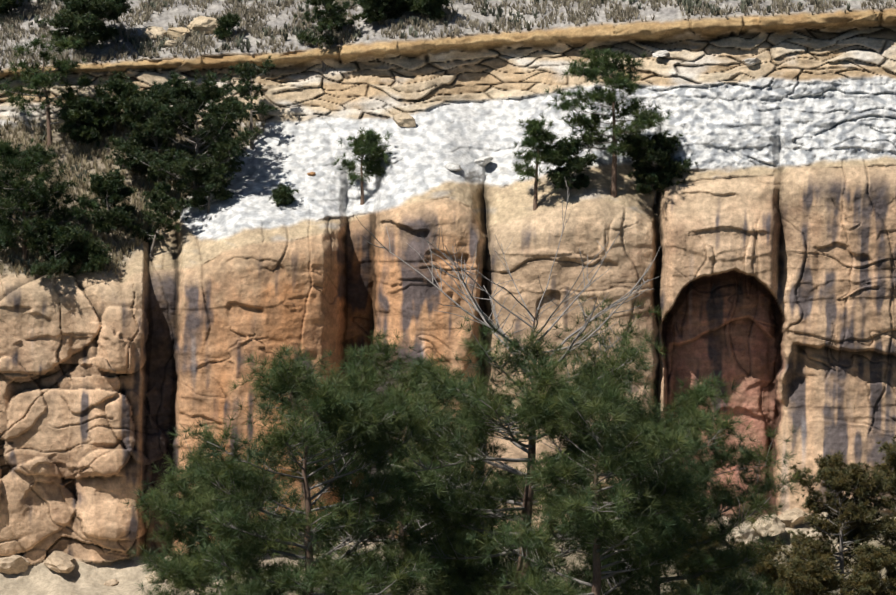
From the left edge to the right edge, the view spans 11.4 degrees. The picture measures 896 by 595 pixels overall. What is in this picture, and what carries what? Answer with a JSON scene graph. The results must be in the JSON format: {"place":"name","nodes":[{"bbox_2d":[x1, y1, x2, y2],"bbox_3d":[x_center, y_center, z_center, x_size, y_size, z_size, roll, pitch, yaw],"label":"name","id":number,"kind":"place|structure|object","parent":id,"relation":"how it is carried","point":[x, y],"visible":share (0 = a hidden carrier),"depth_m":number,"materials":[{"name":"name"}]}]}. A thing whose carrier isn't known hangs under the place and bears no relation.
{"place":"outdoors","nodes":[
{"label":"outdoors","id":0,"kind":"place"},
{"bbox_2d":[0,0,895,594],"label":"cliff terrain","id":1,"kind":"structure","parent":0,"point":[766,228],"depth_m":300.74,"materials":[{"name":"stone"}]},
{"bbox_2d":[0,0,22,15],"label":"shrub","id":2,"kind":"object","parent":1,"relation":"on","point":[5,5],"visible":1,"depth_m":318.57,"materials":[{"name":"green plant"}]},
{"bbox_2d":[0,555,29,574],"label":"boulder","id":3,"kind":"object","parent":1,"relation":"on","point":[14,564],"visible":0.96,"depth_m":299.79,"materials":[{"name":"beige stone"}]},
{"bbox_2d":[0,137,98,262],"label":"tree","id":4,"kind":"object","parent":1,"relation":"on","point":[36,157],"visible":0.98,"depth_m":299.67,"materials":[{"name":"green plant"}]},
{"bbox_2d":[0,34,104,148],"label":"tree","id":5,"kind":"object","parent":1,"relation":"on","point":[37,80],"visible":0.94,"depth_m":308.92,"materials":[{"name":"green plant"}]},
{"bbox_2d":[22,214,85,279],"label":"juniper","id":6,"kind":"object","parent":1,"relation":"on","point":[61,238],"visible":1,"depth_m":298.65,"materials":[{"name":"green plant"}]},
{"bbox_2d":[43,550,74,572],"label":"boulder","id":7,"kind":"object","parent":1,"relation":"on","point":[59,561],"visible":0.96,"depth_m":299.45,"materials":[{"name":"beige stone"}]},
{"bbox_2d":[57,96,101,146],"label":"juniper","id":8,"kind":"object","parent":1,"relation":"on","point":[81,131],"visible":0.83,"depth_m":308.96,"materials":[{"name":"green plant"}]},
{"bbox_2d":[37,0,134,49],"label":"juniper top","id":9,"kind":"object","parent":1,"relation":"on","point":[81,19],"visible":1,"depth_m":312.58,"materials":[{"name":"green plant"}]},
{"bbox_2d":[60,229,111,274],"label":"shrub","id":10,"kind":"object","parent":1,"relation":"on","point":[92,252],"visible":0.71,"depth_m":299.01,"materials":[{"name":"green plant"}]},
{"bbox_2d":[76,169,137,240],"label":"juniper","id":11,"kind":"object","parent":1,"relation":"on","point":[111,190],"visible":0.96,"depth_m":301.72,"materials":[{"name":"green plant"}]},
{"bbox_2d":[104,579,118,585],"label":"boulder","id":12,"kind":"object","parent":1,"relation":"on","point":[112,582],"visible":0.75,"depth_m":299.34,"materials":[{"name":"beige stone"}]},
{"bbox_2d":[83,71,146,134],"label":"juniper","id":13,"kind":"object","parent":1,"relation":"on","point":[119,87],"visible":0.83,"depth_m":309.58,"materials":[{"name":"green plant"}]},
{"bbox_2d":[0,113,267,281],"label":"dry grass","id":14,"kind":"structure","parent":1,"relation":"on","point":[91,150],"depth_m":307.47,"materials":[{"name":"plant"}]},
{"bbox_2d":[104,81,198,185],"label":"pinyon","id":15,"kind":"object","parent":1,"relation":"on","point":[136,140],"visible":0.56,"depth_m":306.07,"materials":[{"name":"green plant"}]},
{"bbox_2d":[145,572,160,583],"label":"boulder","id":16,"kind":"object","parent":1,"relation":"on","point":[148,578],"visible":0.46,"depth_m":298.37,"materials":[{"name":"beige stone"}]},
{"bbox_2d":[142,26,166,39],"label":"boulder","id":17,"kind":"object","parent":1,"relation":"on","point":[149,31],"visible":0.77,"depth_m":315.82,"materials":[{"name":"beige stone"}]},
{"bbox_2d":[129,189,191,258],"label":"tree","id":18,"kind":"object","parent":1,"relation":"on","point":[156,202],"visible":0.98,"depth_m":301.83,"materials":[{"name":"green plant"}]},
{"bbox_2d":[164,40,177,46],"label":"boulder","id":19,"kind":"object","parent":1,"relation":"on","point":[170,42],"visible":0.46,"depth_m":314.41,"materials":[{"name":"beige stone"}]},
{"bbox_2d":[167,27,190,39],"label":"boulder","id":20,"kind":"object","parent":1,"relation":"on","point":[176,32],"visible":0.65,"depth_m":315.56,"materials":[{"name":"beige stone"}]},
{"bbox_2d":[126,69,262,198],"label":"pinyon","id":21,"kind":"object","parent":1,"relation":"on","point":[215,132],"visible":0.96,"depth_m":303.60,"materials":[{"name":"green plant"}]},
{"bbox_2d":[187,16,219,33],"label":"boulder","id":22,"kind":"object","parent":1,"relation":"on","point":[205,24],"visible":0.71,"depth_m":315.92,"materials":[{"name":"beige stone"}]},
{"bbox_2d":[182,159,233,212],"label":"pinyon","id":23,"kind":"object","parent":1,"relation":"on","point":[201,192],"visible":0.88,"depth_m":303.50,"materials":[{"name":"green plant"}]},
{"bbox_2d":[121,448,299,594],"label":"pine","id":24,"kind":"object","parent":1,"relation":"on","point":[181,569],"visible":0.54,"depth_m":192.92,"materials":[{"name":"green plant"}]},
{"bbox_2d":[213,12,240,39],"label":"shrub","id":25,"kind":"object","parent":1,"relation":"on","point":[229,21],"visible":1,"depth_m":315.00,"materials":[{"name":"green plant"}]},
{"bbox_2d":[221,55,278,149],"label":"tree","id":26,"kind":"object","parent":1,"relation":"on","point":[247,75],"visible":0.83,"depth_m":310.02,"materials":[{"name":"green plant"}]},
{"bbox_2d":[268,183,299,206],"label":"shrub","id":27,"kind":"object","parent":1,"relation":"on","point":[282,194],"visible":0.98,"depth_m":302.62,"materials":[{"name":"green plant"}]},
{"bbox_2d":[162,341,448,594],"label":"pine","id":28,"kind":"object","parent":1,"relation":"on","point":[351,414],"visible":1,"depth_m":172.05,"materials":[{"name":"green plant"}]},
{"bbox_2d":[293,0,361,72],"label":"juniper top","id":29,"kind":"object","parent":1,"relation":"on","point":[331,14],"visible":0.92,"depth_m":311.56,"materials":[{"name":"green plant"}]},
{"bbox_2d":[331,127,392,204],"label":"tree","id":30,"kind":"object","parent":1,"relation":"on","point":[371,149],"visible":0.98,"depth_m":304.49,"materials":[{"name":"green plant"}]},
{"bbox_2d":[243,328,515,594],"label":"pine","id":31,"kind":"object","parent":1,"relation":"on","point":[381,358],"visible":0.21,"depth_m":186.13,"materials":[{"name":"green plant"}]},
{"bbox_2d":[351,0,409,24],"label":"shrub","id":32,"kind":"object","parent":1,"relation":"on","point":[374,10],"visible":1,"depth_m":312.46,"materials":[{"name":"green plant"}]},
{"bbox_2d":[393,112,415,127],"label":"boulder","id":33,"kind":"object","parent":1,"relation":"on","point":[404,119],"visible":0.98,"depth_m":308.16,"materials":[{"name":"beige stone"}]},
{"bbox_2d":[400,0,453,20],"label":"shrub","id":34,"kind":"object","parent":1,"relation":"on","point":[432,8],"visible":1,"depth_m":312.47,"materials":[{"name":"green plant"}]},
{"bbox_2d":[0,0,895,274],"bbox_3d":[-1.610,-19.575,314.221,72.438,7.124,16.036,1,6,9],"label":"dry grass","id":35,"kind":"structure","parent":1,"relation":"on","point":[258,29],"depth_m":313.45,"materials":[{"name":"grey plant"}]},
{"bbox_2d":[445,163,461,170],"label":"boulder","id":36,"kind":"object","parent":1,"relation":"on","point":[453,166],"visible":1,"depth_m":302.27,"materials":[{"name":"white stone"}]},
{"bbox_2d":[388,461,577,594],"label":"pine","id":37,"kind":"object","parent":1,"relation":"on","point":[502,479],"visible":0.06,"depth_m":198.46,"materials":[{"name":"green plant"}]},
{"bbox_2d":[474,156,492,165],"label":"boulder","id":38,"kind":"object","parent":1,"relation":"on","point":[482,161],"visible":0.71,"depth_m":305.19,"materials":[{"name":"white stone"}]},
{"bbox_2d":[356,180,714,594],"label":"pine","id":39,"kind":"object","parent":1,"relation":"on","point":[478,422],"visible":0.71,"depth_m":176.25,"materials":[{"name":"green plant"}]},
{"bbox_2d":[512,112,565,210],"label":"tree","id":40,"kind":"object","parent":1,"relation":"on","point":[537,132],"visible":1,"depth_m":298.68,"materials":[{"name":"green plant"}]},
{"bbox_2d":[545,136,597,195],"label":"shrub","id":41,"kind":"object","parent":1,"relation":"on","point":[558,176],"visible":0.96,"depth_m":299.25,"materials":[{"name":"green plant"}]},
{"bbox_2d":[465,354,722,594],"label":"pine","id":42,"kind":"object","parent":1,"relation":"on","point":[637,546],"visible":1,"depth_m":170.13,"materials":[{"name":"green plant"}]},
{"bbox_2d":[545,47,671,197],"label":"tree","id":43,"kind":"object","parent":1,"relation":"on","point":[607,67],"visible":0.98,"depth_m":298.94,"materials":[{"name":"green plant"}]},
{"bbox_2d":[621,129,697,203],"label":"shrub","id":44,"kind":"object","parent":1,"relation":"on","point":[658,148],"visible":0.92,"depth_m":300.59,"materials":[{"name":"green plant"}]},
{"bbox_2d":[652,49,669,57],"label":"boulder","id":45,"kind":"object","parent":1,"relation":"on","point":[663,52],"visible":0.9,"depth_m":305.27,"materials":[{"name":"white stone"}]},
{"bbox_2d":[555,370,806,594],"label":"pine","id":46,"kind":"object","parent":1,"relation":"on","point":[717,564],"visible":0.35,"depth_m":180.06,"materials":[{"name":"green plant"}]},
{"bbox_2d":[664,524,741,594],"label":"juniper","id":47,"kind":"object","parent":1,"relation":"on","point":[697,579],"visible":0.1,"depth_m":233.64,"materials":[{"name":"green plant"}]},
{"bbox_2d":[698,514,728,527],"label":"boulder","id":48,"kind":"object","parent":1,"relation":"on","point":[716,522],"visible":0.06,"depth_m":299.24,"materials":[{"name":"beige stone"}]},
{"bbox_2d":[727,523,760,546],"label":"boulder","id":49,"kind":"object","parent":1,"relation":"on","point":[750,533],"visible":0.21,"depth_m":298.74,"materials":[{"name":"beige stone"}]},
{"bbox_2d":[742,58,760,66],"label":"boulder","id":50,"kind":"object","parent":1,"relation":"on","point":[750,61],"visible":0.85,"depth_m":303.43,"materials":[{"name":"grey stone"}]},
{"bbox_2d":[718,535,788,594],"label":"shrub","id":51,"kind":"object","parent":1,"relation":"on","point":[769,563],"visible":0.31,"depth_m":238.17,"materials":[{"name":"green plant"}]},
{"bbox_2d":[752,514,785,536],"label":"boulder","id":52,"kind":"object","parent":1,"relation":"on","point":[778,527],"visible":0.75,"depth_m":298.62,"materials":[{"name":"beige stone"}]},
{"bbox_2d":[777,508,812,527],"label":"boulder","id":53,"kind":"object","parent":1,"relation":"on","point":[793,517],"visible":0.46,"depth_m":300.25,"materials":[{"name":"beige stone"}]},
{"bbox_2d":[773,555,844,594],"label":"shrub","id":54,"kind":"object","parent":1,"relation":"on","point":[819,577],"visible":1,"depth_m":230.23,"materials":[{"name":"green plant"}]},
{"bbox_2d":[803,529,827,540],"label":"boulder","id":55,"kind":"object","parent":1,"relation":"on","point":[813,534],"visible":0.23,"depth_m":298.91,"materials":[{"name":"beige stone"}]},
{"bbox_2d":[775,450,895,594],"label":"juniper","id":56,"kind":"object","parent":1,"relation":"on","point":[836,478],"visible":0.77,"depth_m":239.90,"materials":[{"name":"green plant"}]},
{"bbox_2d":[831,544,848,554],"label":"boulder","id":57,"kind":"object","parent":1,"relation":"on","point":[838,549],"visible":0.12,"depth_m":296.74,"materials":[{"name":"beige stone"}]},
{"bbox_2d":[838,540,895,594],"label":"shrub","id":58,"kind":"object","parent":1,"relation":"on","point":[871,558],"visible":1,"depth_m":233.83,"materials":[{"name":"green plant"}]},
{"bbox_2d":[860,435,895,550],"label":"juniper","id":59,"kind":"object","parent":1,"relation":"on","point":[889,449],"visible":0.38,"depth_m":245.72,"materials":[{"name":"green plant"}]}
]}

